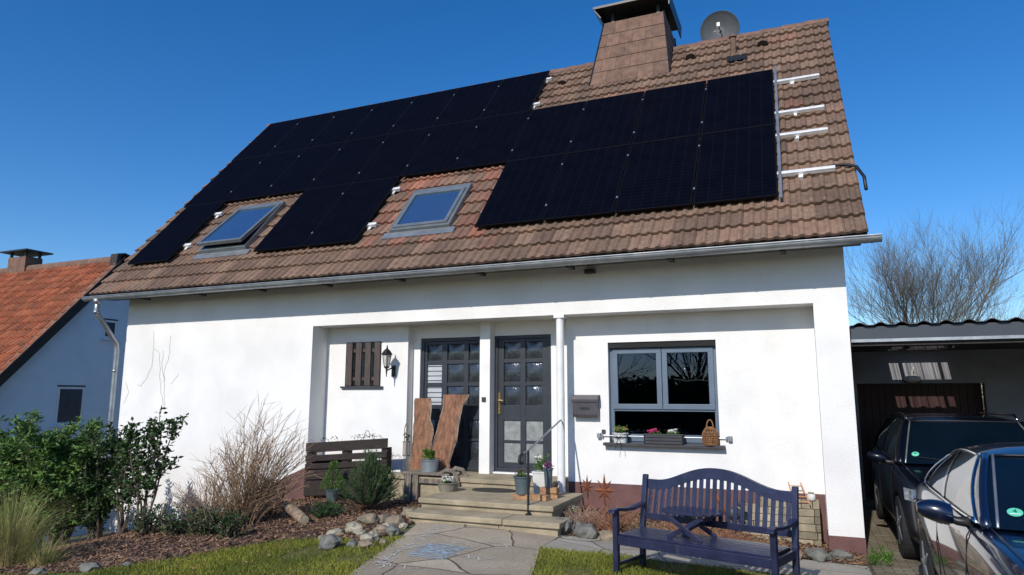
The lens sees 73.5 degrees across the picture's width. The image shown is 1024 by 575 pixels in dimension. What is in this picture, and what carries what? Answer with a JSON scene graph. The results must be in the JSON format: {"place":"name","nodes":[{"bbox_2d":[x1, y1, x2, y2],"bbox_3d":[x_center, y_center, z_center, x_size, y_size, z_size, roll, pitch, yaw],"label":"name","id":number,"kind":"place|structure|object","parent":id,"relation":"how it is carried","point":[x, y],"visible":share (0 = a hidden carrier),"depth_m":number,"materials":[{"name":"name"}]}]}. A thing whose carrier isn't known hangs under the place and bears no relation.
{"place":"outdoors","nodes":[
{"label":"outdoors","id":0,"kind":"place"},
{"bbox_2d":[0,534,404,574],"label":"lawn ground","id":1,"kind":"structure","parent":0,"point":[291,554],"depth_m":6.77,"materials":[{"name":"green plant"}]},
{"bbox_2d":[78,562,102,572],"bbox_3d":[-4.114,2.740,6.696,0.196,0.106,0.232,8,-12,-41],"label":"garden rock","id":2,"kind":"object","parent":1,"relation":"on","point":[85,567],"visible":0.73,"depth_m":6.65,"materials":[{"name":"grey stone"}]},
{"bbox_2d":[318,533,341,550],"bbox_3d":[-1.931,2.695,7.213,0.278,0.211,0.216,-4,-10,23],"label":"garden rock","id":3,"kind":"object","parent":1,"relation":"on","point":[329,541],"visible":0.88,"depth_m":7.14,"materials":[{"name":"grey stone"}]},
{"bbox_2d":[0,496,421,574],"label":"bark mulch","id":4,"kind":"object","parent":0,"point":[90,544],"visible":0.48,"depth_m":8.10,"materials":[{"name":"brown wood"}]},
{"bbox_2d":[0,408,85,549],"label":"hedge shrub","id":5,"kind":"object","parent":4,"relation":"on","point":[27,436],"visible":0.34,"depth_m":10.35,"materials":[{"name":"green plant"}]},
{"bbox_2d":[0,477,89,567],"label":"ornamental grass","id":6,"kind":"object","parent":4,"relation":"on","point":[11,535],"depth_m":7.24,"materials":[{"name":"green plant"}]},
{"bbox_2d":[2,532,92,567],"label":"ornamental grass","id":7,"kind":"object","parent":4,"relation":"on","point":[41,558],"depth_m":7.08,"materials":[{"name":"plant"}]},
{"bbox_2d":[28,416,107,547],"bbox_3d":[-6.852,3.017,10.549,1.230,2.009,1.127,0,-9,-1],"label":"hedge shrub","id":8,"kind":"object","parent":4,"relation":"on","point":[68,466],"visible":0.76,"depth_m":10.34,"materials":[{"name":"green plant"}]},
{"bbox_2d":[65,421,136,539],"bbox_3d":[-6.280,2.973,10.496,0.945,1.834,0.812,4,-10,-21],"label":"laurel shrub","id":9,"kind":"object","parent":4,"relation":"on","point":[94,486],"visible":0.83,"depth_m":10.36,"materials":[{"name":"green plant"}]},
{"bbox_2d":[106,437,153,534],"bbox_3d":[-5.708,2.950,10.224,0.642,1.507,0.736,4,-10,-25],"label":"laurel shrub","id":10,"kind":"object","parent":4,"relation":"on","point":[120,459],"visible":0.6,"depth_m":10.07,"materials":[{"name":"green plant"}]},
{"bbox_2d":[123,501,173,535],"bbox_3d":[-4.667,2.979,8.832,0.650,0.472,0.728,3,-10,-20],"label":"evergreen","id":11,"kind":"object","parent":4,"relation":"on","point":[144,521],"visible":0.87,"depth_m":8.73,"materials":[{"name":"green plant"}]},
{"bbox_2d":[113,405,188,529],"bbox_3d":[-5.218,2.608,9.841,0.923,1.822,0.664,2,-9,-13],"label":"laurel shrub","id":12,"kind":"object","parent":4,"relation":"on","point":[149,477],"visible":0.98,"depth_m":9.75,"materials":[{"name":"green plant"}]},
{"bbox_2d":[151,501,213,535],"bbox_3d":[-4.087,2.922,8.530,0.728,0.501,0.608,2,-9,-15],"label":"evergreen","id":13,"kind":"object","parent":4,"relation":"on","point":[171,526],"visible":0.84,"depth_m":8.47,"materials":[{"name":"green plant"}]},
{"bbox_2d":[175,501,228,535],"bbox_3d":[-3.773,2.875,8.448,0.542,0.503,0.556,-4,-10,23],"label":"evergreen","id":14,"kind":"object","parent":4,"relation":"on","point":[206,527],"visible":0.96,"depth_m":8.36,"materials":[{"name":"green plant"}]},
{"bbox_2d":[161,463,261,525],"bbox_3d":[-3.939,2.740,9.038,1.200,0.896,1.250,7,-11,-36],"label":"bare shrub","id":15,"kind":"object","parent":4,"relation":"on","point":[204,501],"visible":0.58,"depth_m":8.96,"materials":[{"name":"plant"}]},
{"bbox_2d":[209,509,253,539],"bbox_3d":[-3.292,2.831,8.100,0.420,0.437,0.471,8,-12,-41],"label":"evergreen","id":16,"kind":"object","parent":4,"relation":"on","point":[228,526],"visible":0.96,"depth_m":8.07,"materials":[{"name":"green plant"}]},
{"bbox_2d":[191,394,322,525],"bbox_3d":[-3.343,2.273,9.179,1.596,1.813,1.620,-4,-10,23],"label":"bare shrub","id":17,"kind":"object","parent":4,"relation":"on","point":[250,482],"visible":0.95,"depth_m":9.07,"materials":[{"name":"brown plant"}]},
{"bbox_2d":[255,451,297,518],"bbox_3d":[-3.386,2.724,9.628,0.745,1.051,0.759,-4,-10,23],"label":"bare shrub","id":18,"kind":"object","parent":4,"relation":"on","point":[270,512],"visible":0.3,"depth_m":9.59,"materials":[{"name":"brown plant"}]},
{"bbox_2d":[280,502,308,524],"bbox_3d":[-2.889,2.986,9.093,0.133,0.193,0.914,6,-11,-33],"label":"log","id":19,"kind":"object","parent":4,"relation":"on","point":[297,514],"visible":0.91,"depth_m":8.92,"materials":[{"name":"brown wood"}]},
{"bbox_2d":[309,498,348,518],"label":"pine shrub","id":20,"kind":"object","parent":4,"relation":"on","point":[327,508],"visible":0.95,"depth_m":9.21,"materials":[{"name":"green plant"}]},
{"bbox_2d":[318,460,345,502],"bbox_3d":[-2.827,3.063,10.848,0.446,0.643,0.482,-4,-10,23],"label":"potted conifer","id":21,"kind":"object","parent":4,"relation":"on","point":[331,493],"visible":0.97,"depth_m":10.80,"materials":[{"name":"green plant"}]},
{"bbox_2d":[304,430,391,495],"bbox_3d":[-2.697,2.892,11.229,1.600,1.104,0.150,-4,-10,23],"label":"pallet planter","id":22,"kind":"object","parent":4,"relation":"on","point":[320,464],"visible":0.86,"depth_m":11.24,"materials":[{"name":"brown wood"}]},
{"bbox_2d":[357,513,379,524],"bbox_3d":[-1.782,2.911,8.579,0.325,0.176,0.208,3,-10,-19],"label":"garden rock","id":23,"kind":"object","parent":4,"relation":"on","point":[369,519],"visible":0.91,"depth_m":8.51,"materials":[{"name":"stone"}]},
{"bbox_2d":[335,446,407,504],"bbox_3d":[-2.043,2.659,9.778,1.027,0.856,0.916,5,-10,-27],"label":"pine shrub","id":24,"kind":"object","parent":4,"relation":"on","point":[370,484],"visible":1,"depth_m":9.62,"materials":[{"name":"green plant"}]},
{"bbox_2d":[5,496,864,574],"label":"fallen leaves","id":25,"kind":"object","parent":4,"relation":"on","point":[91,551],"visible":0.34,"depth_m":8.23,"materials":[{"name":"brown plant"}]},
{"bbox_2d":[350,522,563,574],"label":"path","id":26,"kind":"structure","parent":0,"point":[516,556],"depth_m":6.92,"materials":[{"name":"grey stone"}]},
{"bbox_2d":[408,543,470,558],"bbox_3d":[-0.762,2.676,6.968,0.558,0.018,0.621,-4,-10,23],"label":"chalk drawing","id":27,"kind":"object","parent":26,"relation":"on","point":[423,550],"visible":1,"depth_m":6.96},
{"bbox_2d":[40,401,983,574],"bbox_3d":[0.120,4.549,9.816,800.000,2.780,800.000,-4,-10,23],"label":"ground","id":28,"kind":"structure","parent":0,"point":[402,533],"depth_m":8.18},
{"bbox_2d":[0,248,130,540],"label":"neighbour house","id":29,"kind":"structure","parent":28,"relation":"on","point":[56,354],"depth_m":17.75,"materials":[{"name":"paint"}]},
{"bbox_2d":[51,385,85,426],"bbox_3d":[-11.173,2.997,17.363,0.118,1.030,0.860,-4,-10,23],"label":"window","id":30,"kind":"structure","parent":29,"relation":"in","point":[70,398],"depth_m":17.35,"materials":[{"name":"black glass"}]},
{"bbox_2d":[100,318,120,340],"bbox_3d":[-10.821,1.136,18.497,0.118,0.580,0.540,-4,-10,23],"label":"window","id":31,"kind":"structure","parent":29,"relation":"in","point":[112,323],"depth_m":18.55,"materials":[{"name":"white paint"}]},
{"bbox_2d":[81,0,881,556],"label":"house","id":32,"kind":"structure","parent":28,"relation":"on","point":[519,334],"depth_m":11.03,"materials":[{"name":"white paint"}]},
{"bbox_2d":[127,201,225,264],"bbox_3d":[-7.023,-1.171,14.415,1.135,2.050,0.043,-4,-51,23],"label":"solar panel","id":33,"kind":"object","parent":32,"relation":"attached to","point":[176,234],"visible":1,"depth_m":14.32,"materials":[{"name":"glass"}]},
{"bbox_2d":[184,155,267,207],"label":"solar panel","id":34,"kind":"object","parent":32,"relation":"attached to","point":[226,181],"visible":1,"depth_m":15.86,"materials":[{"name":"glass"}]},
{"bbox_2d":[222,148,305,201],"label":"solar panel","id":35,"kind":"object","parent":32,"relation":"attached to","point":[264,175],"visible":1,"depth_m":15.41,"materials":[{"name":"glass"}]},
{"bbox_2d":[232,117,303,160],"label":"solar panel","id":36,"kind":"object","parent":32,"relation":"attached to","point":[267,139],"visible":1,"depth_m":17.30,"materials":[{"name":"glass"}]},
{"bbox_2d":[253,184,350,251],"bbox_3d":[-3.999,-1.365,13.159,1.135,2.050,0.043,-4,-51,23],"label":"solar panel","id":37,"kind":"object","parent":32,"relation":"attached to","point":[300,220],"visible":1,"depth_m":13.07,"materials":[{"name":"glass"}]},
{"bbox_2d":[267,111,338,154],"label":"solar panel","id":38,"kind":"object","parent":32,"relation":"attached to","point":[303,132],"visible":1,"depth_m":16.86,"materials":[{"name":"glass"}]},
{"bbox_2d":[263,141,346,196],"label":"solar panel","id":39,"kind":"object","parent":32,"relation":"attached to","point":[304,170],"visible":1,"depth_m":14.97,"materials":[{"name":"glass"}]},
{"bbox_2d":[306,103,377,148],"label":"solar panel","id":40,"kind":"object","parent":32,"relation":"attached to","point":[341,126],"visible":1,"depth_m":16.43,"materials":[{"name":"glass"}]},
{"bbox_2d":[306,134,389,189],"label":"solar panel","id":41,"kind":"object","parent":32,"relation":"attached to","point":[348,162],"visible":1,"depth_m":14.55,"materials":[{"name":"glass"}]},
{"bbox_2d":[303,177,399,246],"bbox_3d":[-2.953,-1.432,12.724,1.135,2.050,0.043,-4,-51,23],"label":"solar panel","id":42,"kind":"object","parent":32,"relation":"attached to","point":[351,213],"visible":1,"depth_m":12.63,"materials":[{"name":"glass"}]},
{"bbox_2d":[340,342,382,387],"bbox_3d":[-2.574,1.359,11.997,0.860,0.805,0.210,-4,-10,23],"label":"slatted window","id":43,"kind":"structure","parent":32,"relation":"in","point":[363,362],"depth_m":11.95,"materials":[{"name":"brown wood"}]},
{"bbox_2d":[345,96,416,141],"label":"solar panel","id":44,"kind":"object","parent":32,"relation":"attached to","point":[382,118],"visible":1,"depth_m":15.99,"materials":[{"name":"glass"}]},
{"bbox_2d":[382,345,395,376],"bbox_3d":[-2.076,1.239,11.569,0.210,0.540,0.316,-4,-10,23],"label":"wall lantern","id":45,"kind":"object","parent":32,"relation":"attached to","point":[387,354],"depth_m":11.47,"materials":[{"name":"black metal"}]},
{"bbox_2d":[352,126,434,182],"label":"solar panel","id":46,"kind":"object","parent":32,"relation":"attached to","point":[393,155],"visible":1,"depth_m":14.11,"materials":[{"name":"glass"}]},
{"bbox_2d":[388,88,458,133],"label":"solar panel","id":47,"kind":"object","parent":32,"relation":"attached to","point":[423,111],"visible":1,"depth_m":15.56,"materials":[{"name":"glass"}]},
{"bbox_2d":[401,118,481,177],"bbox_3d":[-1.385,-2.822,13.748,1.135,2.000,0.043,-4,-51,23],"label":"solar panel","id":48,"kind":"object","parent":32,"relation":"attached to","point":[441,149],"visible":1,"depth_m":13.66,"materials":[{"name":"glass"}]},
{"bbox_2d":[432,79,502,126],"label":"solar panel","id":49,"kind":"object","parent":32,"relation":"attached to","point":[468,103],"visible":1,"depth_m":15.13,"materials":[{"name":"glass"}]},
{"bbox_2d":[452,110,531,169],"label":"solar panel","id":50,"kind":"object","parent":32,"relation":"attached to","point":[493,140],"visible":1,"depth_m":13.23,"materials":[{"name":"glass"}]},
{"bbox_2d":[479,70,549,118],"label":"solar panel","id":51,"kind":"object","parent":32,"relation":"attached to","point":[515,94],"visible":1,"depth_m":14.70,"materials":[{"name":"glass"}]},
{"bbox_2d":[475,153,565,227],"bbox_3d":[0.165,-1.650,11.451,1.135,1.995,0.043,-4,-51,23],"label":"solar panel","id":52,"kind":"object","parent":32,"relation":"attached to","point":[521,192],"visible":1,"depth_m":11.36,"materials":[{"name":"glass"}]},
{"bbox_2d":[494,334,551,472],"bbox_3d":[0.168,1.833,10.902,0.978,2.154,0.150,-4,-10,23],"label":"entrance door","id":53,"kind":"structure","parent":32,"relation":"in","point":[522,401],"depth_m":10.93,"materials":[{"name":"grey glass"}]},
{"bbox_2d":[508,101,586,160],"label":"solar panel","id":54,"kind":"object","parent":32,"relation":"attached to","point":[547,131],"visible":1,"depth_m":12.82,"materials":[{"name":"glass"}]},
{"bbox_2d":[571,395,598,416],"bbox_3d":[1.102,1.767,10.233,0.410,0.328,0.134,-4,-10,23],"label":"mailbox","id":55,"kind":"object","parent":32,"relation":"attached to","point":[585,405],"visible":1,"depth_m":10.18,"materials":[{"name":"metal"}]},
{"bbox_2d":[541,144,630,220],"bbox_3d":[1.212,-1.717,11.017,1.135,1.995,0.043,-4,-51,23],"label":"solar panel","id":56,"kind":"object","parent":32,"relation":"attached to","point":[587,182],"visible":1,"depth_m":10.92,"materials":[{"name":"glass"}]},
{"bbox_2d":[567,91,644,152],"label":"solar panel","id":57,"kind":"object","parent":32,"relation":"attached to","point":[611,121],"visible":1,"depth_m":12.38,"materials":[{"name":"glass"}]},
{"bbox_2d":[612,424,628,449],"bbox_3d":[1.577,2.171,9.984,0.240,0.355,0.253,-4,-10,23],"label":"flower pot","id":58,"kind":"object","parent":32,"relation":"on","point":[620,436],"visible":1,"depth_m":9.92,"materials":[{"name":"white ceramic"}]},
{"bbox_2d":[614,134,699,213],"bbox_3d":[2.258,-1.784,10.582,1.135,1.995,0.043,-4,-51,23],"label":"solar panel","id":59,"kind":"object","parent":32,"relation":"attached to","point":[658,174],"visible":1,"depth_m":10.48,"materials":[{"name":"glass"}]},
{"bbox_2d":[643,428,684,444],"bbox_3d":[2.163,2.112,9.744,0.560,0.217,0.204,-4,-10,23],"label":"flower box","id":60,"kind":"object","parent":32,"relation":"on","point":[654,436],"visible":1,"depth_m":9.68,"materials":[{"name":"plastic"}]},
{"bbox_2d":[603,346,725,448],"bbox_3d":[2.168,1.572,9.909,1.707,1.421,0.275,-4,-10,23],"label":"window","id":61,"kind":"structure","parent":32,"relation":"in","point":[662,404],"depth_m":9.96,"materials":[{"name":"plastic"}]},
{"bbox_2d":[632,80,705,143],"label":"solar panel","id":62,"kind":"object","parent":32,"relation":"attached to","point":[676,111],"visible":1,"depth_m":11.94,"materials":[{"name":"glass"}]},
{"bbox_2d":[702,419,718,445],"bbox_3d":[2.751,2.006,9.518,0.228,0.351,0.228,-4,-10,23],"label":"rattan lantern","id":63,"kind":"object","parent":32,"relation":"on","point":[710,435],"visible":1,"depth_m":9.44,"materials":[{"name":"brown wicker"}]},
{"bbox_2d":[700,10,739,40],"bbox_3d":[4.308,-5.315,14.216,0.567,0.851,0.571,4,-10,-23],"label":"satellite dish","id":64,"kind":"object","parent":32,"relation":"attached to","point":[718,24],"visible":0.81,"depth_m":14.26,"materials":[{"name":"white paint"}]},
{"bbox_2d":[693,124,777,204],"bbox_3d":[3.304,-1.851,10.147,1.135,1.995,0.043,-4,-51,23],"label":"solar panel","id":65,"kind":"object","parent":32,"relation":"attached to","point":[740,164],"visible":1,"depth_m":10.04,"materials":[{"name":"glass"}]},
{"bbox_2d":[701,69,774,133],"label":"solar panel","id":66,"kind":"object","parent":32,"relation":"attached to","point":[746,100],"visible":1,"depth_m":11.51,"materials":[{"name":"glass"}]},
{"bbox_2d":[774,65,782,198],"bbox_3d":[4.133,-2.565,10.667,0.040,3.182,2.779,-4,-10,23],"label":"edge rod","id":67,"kind":"object","parent":32,"relation":"attached to","point":[778,141],"visible":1,"depth_m":10.32,"materials":[{"name":"metal"}]},
{"bbox_2d":[773,73,819,84],"bbox_3d":[4.804,-3.499,11.656,0.780,0.170,0.095,-4,-10,23],"label":"mounting rail","id":68,"kind":"object","parent":32,"relation":"attached to","point":[792,80],"visible":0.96,"depth_m":11.63,"materials":[{"name":"metal"}]},
{"bbox_2d":[774,104,823,118],"bbox_3d":[4.510,-2.752,10.833,0.780,0.170,0.095,-4,-10,23],"label":"mounting rail","id":69,"kind":"object","parent":32,"relation":"attached to","point":[796,111],"visible":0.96,"depth_m":10.80,"materials":[{"name":"metal"}]},
{"bbox_2d":[775,127,827,141],"bbox_3d":[4.324,-2.278,10.310,0.780,0.170,0.095,-4,-10,23],"label":"mounting rail","id":70,"kind":"object","parent":32,"relation":"attached to","point":[797,134],"visible":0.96,"depth_m":10.28,"materials":[{"name":"metal"}]},
{"bbox_2d":[777,165,834,179],"bbox_3d":[4.054,-1.570,9.526,0.800,0.170,0.095,-4,-10,23],"label":"mounting rail","id":71,"kind":"object","parent":32,"relation":"attached to","point":[814,170],"visible":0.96,"depth_m":9.50,"materials":[{"name":"metal"}]},
{"bbox_2d":[827,163,867,189],"bbox_3d":[4.562,-1.478,9.253,0.214,0.500,0.551,6,-11,-33],"label":"roof cable","id":72,"kind":"object","parent":32,"relation":"attached to","point":[859,170],"visible":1,"depth_m":9.21,"materials":[{"name":"grey metal"}]},
{"bbox_2d":[388,471,582,536],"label":"front steps","id":73,"kind":"structure","parent":28,"relation":"on","point":[464,503],"depth_m":8.73,"materials":[{"name":"stone"}]},
{"bbox_2d":[401,466,467,500],"bbox_3d":[-1.169,3.031,10.490,1.008,0.584,0.410,-4,-10,23],"label":"stone bench","id":74,"kind":"object","parent":73,"relation":"on","point":[412,480],"visible":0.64,"depth_m":10.42,"materials":[{"name":"grey stone"}]},
{"bbox_2d":[409,398,433,470],"bbox_3d":[-1.442,2.391,11.134,0.472,1.170,0.254,-4,-10,23],"label":"wood slab","id":75,"kind":"object","parent":74,"relation":"on","point":[423,431],"depth_m":11.13,"materials":[{"name":"brown wood"}]},
{"bbox_2d":[420,448,438,471],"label":"potted plant","id":76,"kind":"object","parent":74,"relation":"on","point":[429,465],"visible":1,"depth_m":10.48,"materials":[{"name":"grey plant"}]},
{"bbox_2d":[432,395,468,469],"bbox_3d":[-0.992,2.331,10.941,0.589,1.230,0.274,-4,-10,23],"label":"wood slab","id":77,"kind":"object","parent":74,"relation":"on","point":[445,440],"depth_m":10.96,"materials":[{"name":"brown wood"}]},
{"bbox_2d":[436,476,459,491],"bbox_3d":[-0.906,2.775,9.710,0.334,0.207,0.331,-4,-10,23],"label":"planted bowl","id":78,"kind":"object","parent":73,"relation":"on","point":[449,484],"visible":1,"depth_m":9.62,"materials":[{"name":"beige stone"}]},
{"bbox_2d":[472,488,515,492],"bbox_3d":[-0.259,2.878,9.737,0.660,0.013,0.380,-4,-10,23],"label":"doormat","id":79,"kind":"object","parent":73,"relation":"on","point":[498,490],"visible":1,"depth_m":9.65,"materials":[{"name":"rubber"}]},
{"bbox_2d":[513,493,530,499],"bbox_3d":[0.140,2.726,8.944,0.240,0.068,0.112,-2,-9,14],"label":"brick","id":80,"kind":"object","parent":73,"relation":"on","point":[519,497],"visible":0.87,"depth_m":8.89,"materials":[{"name":"brick"}]},
{"bbox_2d":[513,468,531,494],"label":"potted plant","id":81,"kind":"object","parent":80,"relation":"on","point":[520,478],"visible":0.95,"depth_m":8.88,"materials":[{"name":"grey plant"}]},
{"bbox_2d":[518,420,561,514],"bbox_3d":[0.431,2.347,9.115,0.108,1.112,1.634,-4,-10,23],"label":"handrail","id":82,"kind":"object","parent":73,"relation":"on","point":[528,474],"visible":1,"depth_m":8.51,"materials":[{"name":"black metal"}]},
{"bbox_2d":[532,453,549,493],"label":"potted plant","id":83,"kind":"object","parent":73,"relation":"on","point":[538,479],"visible":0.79,"depth_m":9.26,"materials":[{"name":"white plant"}]},
{"bbox_2d":[540,486,559,493],"bbox_3d":[0.500,2.676,9.062,0.240,0.068,0.112,-5,-10,28],"label":"brick","id":84,"kind":"object","parent":73,"relation":"on","point":[553,490],"visible":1,"depth_m":9.02,"materials":[{"name":"brick"}]},
{"bbox_2d":[542,460,553,487],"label":"potted plant","id":85,"kind":"object","parent":84,"relation":"on","point":[548,471],"visible":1,"depth_m":9.03,"materials":[{"name":"purple plant"}]},
{"bbox_2d":[573,522,596,538],"bbox_3d":[0.844,2.863,8.029,0.274,0.229,0.365,0,-9,-2],"label":"garden rock","id":86,"kind":"object","parent":28,"relation":"on","point":[584,531],"visible":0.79,"depth_m":7.88,"materials":[{"name":"grey stone"}]},
{"bbox_2d":[843,199,1023,324],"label":"bare tree","id":87,"kind":"object","parent":28,"relation":"on","point":[908,291],"visible":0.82,"depth_m":38.77,"materials":[{"name":"brown plant"}]},
{"bbox_2d":[849,317,1023,499],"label":"carport","id":88,"kind":"object","parent":28,"relation":"on","point":[955,365],"visible":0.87,"depth_m":12.41,"materials":[{"name":"metal"}]},
{"bbox_2d":[857,383,983,498],"bbox_3d":[7.587,2.879,12.694,2.040,2.200,0.055,-4,-10,23],"label":"garage door","id":89,"kind":"structure","parent":88,"relation":"in","point":[875,401],"depth_m":12.88,"materials":[{"name":"brown wood"}]},
{"bbox_2d":[0,0,1023,386],"label":"sky","id":90,"kind":"structure","parent":0,"point":[114,114],"materials":[{"name":"blue"}]},
{"bbox_2d":[528,545,818,574],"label":"lawn ground","id":91,"kind":"structure","parent":0,"point":[588,571],"depth_m":6.66,"materials":[{"name":"green plant"}]},
{"bbox_2d":[608,468,799,574],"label":"garden bench","id":92,"kind":"object","parent":91,"relation":"on","point":[773,556],"visible":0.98,"depth_m":6.20,"materials":[{"name":"blue paint"}]},
{"bbox_2d":[542,536,871,574],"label":"border path","id":93,"kind":"structure","parent":0,"point":[810,567],"depth_m":7.27,"materials":[{"name":"grey stone"}]},
{"bbox_2d":[563,505,868,565],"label":"bark mulch","id":94,"kind":"object","parent":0,"point":[860,556],"visible":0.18,"depth_m":8.65,"materials":[{"name":"brown wood"}]},
{"bbox_2d":[555,517,573,534],"bbox_3d":[0.590,2.869,8.187,0.303,0.246,0.308,-4,-10,23],"label":"garden rock","id":95,"kind":"object","parent":94,"relation":"on","point":[567,528],"visible":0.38,"depth_m":8.10,"materials":[{"name":"grey stone"}]},
{"bbox_2d":[561,504,599,526],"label":"dry clump","id":96,"kind":"object","parent":94,"relation":"on","point":[581,519],"visible":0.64,"depth_m":8.59,"materials":[{"name":"brown plant"}]},
{"bbox_2d":[593,475,614,515],"bbox_3d":[1.210,2.808,8.948,0.333,0.758,0.071,-4,-10,23],"label":"rusty star stake","id":97,"kind":"object","parent":94,"relation":"on","point":[604,490],"visible":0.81,"depth_m":8.96,"materials":[{"name":"metal"}]},
{"bbox_2d":[597,530,612,540],"bbox_3d":[1.096,2.879,7.891,0.238,0.185,0.177,-4,-10,23],"label":"garden rock","id":98,"kind":"object","parent":94,"relation":"on","point":[605,535],"visible":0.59,"depth_m":7.83,"materials":[{"name":"stone"}]},
{"bbox_2d":[584,499,639,530],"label":"dry clump","id":99,"kind":"object","parent":94,"relation":"on","point":[623,522],"visible":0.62,"depth_m":8.43,"materials":[{"name":"brown plant"}]},
{"bbox_2d":[697,529,756,540],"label":"dry clump","id":100,"kind":"object","parent":94,"relation":"on","point":[726,535],"visible":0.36,"depth_m":8.20,"materials":[{"name":"brown plant"}]},
{"bbox_2d":[738,497,821,546],"bbox_3d":[3.461,3.025,8.889,0.984,0.546,0.259,-4,-10,23],"label":"stone block stack","id":101,"kind":"object","parent":94,"relation":"on","point":[809,529],"visible":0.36,"depth_m":8.69,"materials":[{"name":"beige stone"}]},
{"bbox_2d":[804,548,832,562],"bbox_3d":[3.418,3.020,7.718,0.250,0.173,0.309,6,-11,-33],"label":"garden rock","id":102,"kind":"object","parent":94,"relation":"on","point":[819,555],"visible":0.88,"depth_m":7.62,"materials":[{"name":"grey stone"}]},
{"bbox_2d":[828,549,854,559],"bbox_3d":[3.788,3.078,7.884,0.268,0.135,0.234,2,-9,-9],"label":"garden rock","id":103,"kind":"object","parent":94,"relation":"on","point":[839,554],"visible":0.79,"depth_m":7.81,"materials":[{"name":"grey stone"}]},
{"bbox_2d":[862,499,921,574],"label":"driveway","id":104,"kind":"structure","parent":0,"point":[879,531],"depth_m":8.95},
{"bbox_2d":[866,551,893,566],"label":"weed tuft","id":105,"kind":"object","parent":104,"relation":"on","point":[873,559],"visible":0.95,"depth_m":7.65,"materials":[{"name":"green plant"}]},
{"bbox_2d":[867,411,1023,558],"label":"parked car","id":106,"kind":"object","parent":104,"relation":"on","point":[907,453],"visible":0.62,"depth_m":8.68,"materials":[{"name":"paint"}]},
{"bbox_2d":[914,442,1023,574],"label":"parked car","id":107,"kind":"object","parent":104,"relation":"on","point":[969,503],"visible":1,"depth_m":4.62,"materials":[{"name":"blue paint"}]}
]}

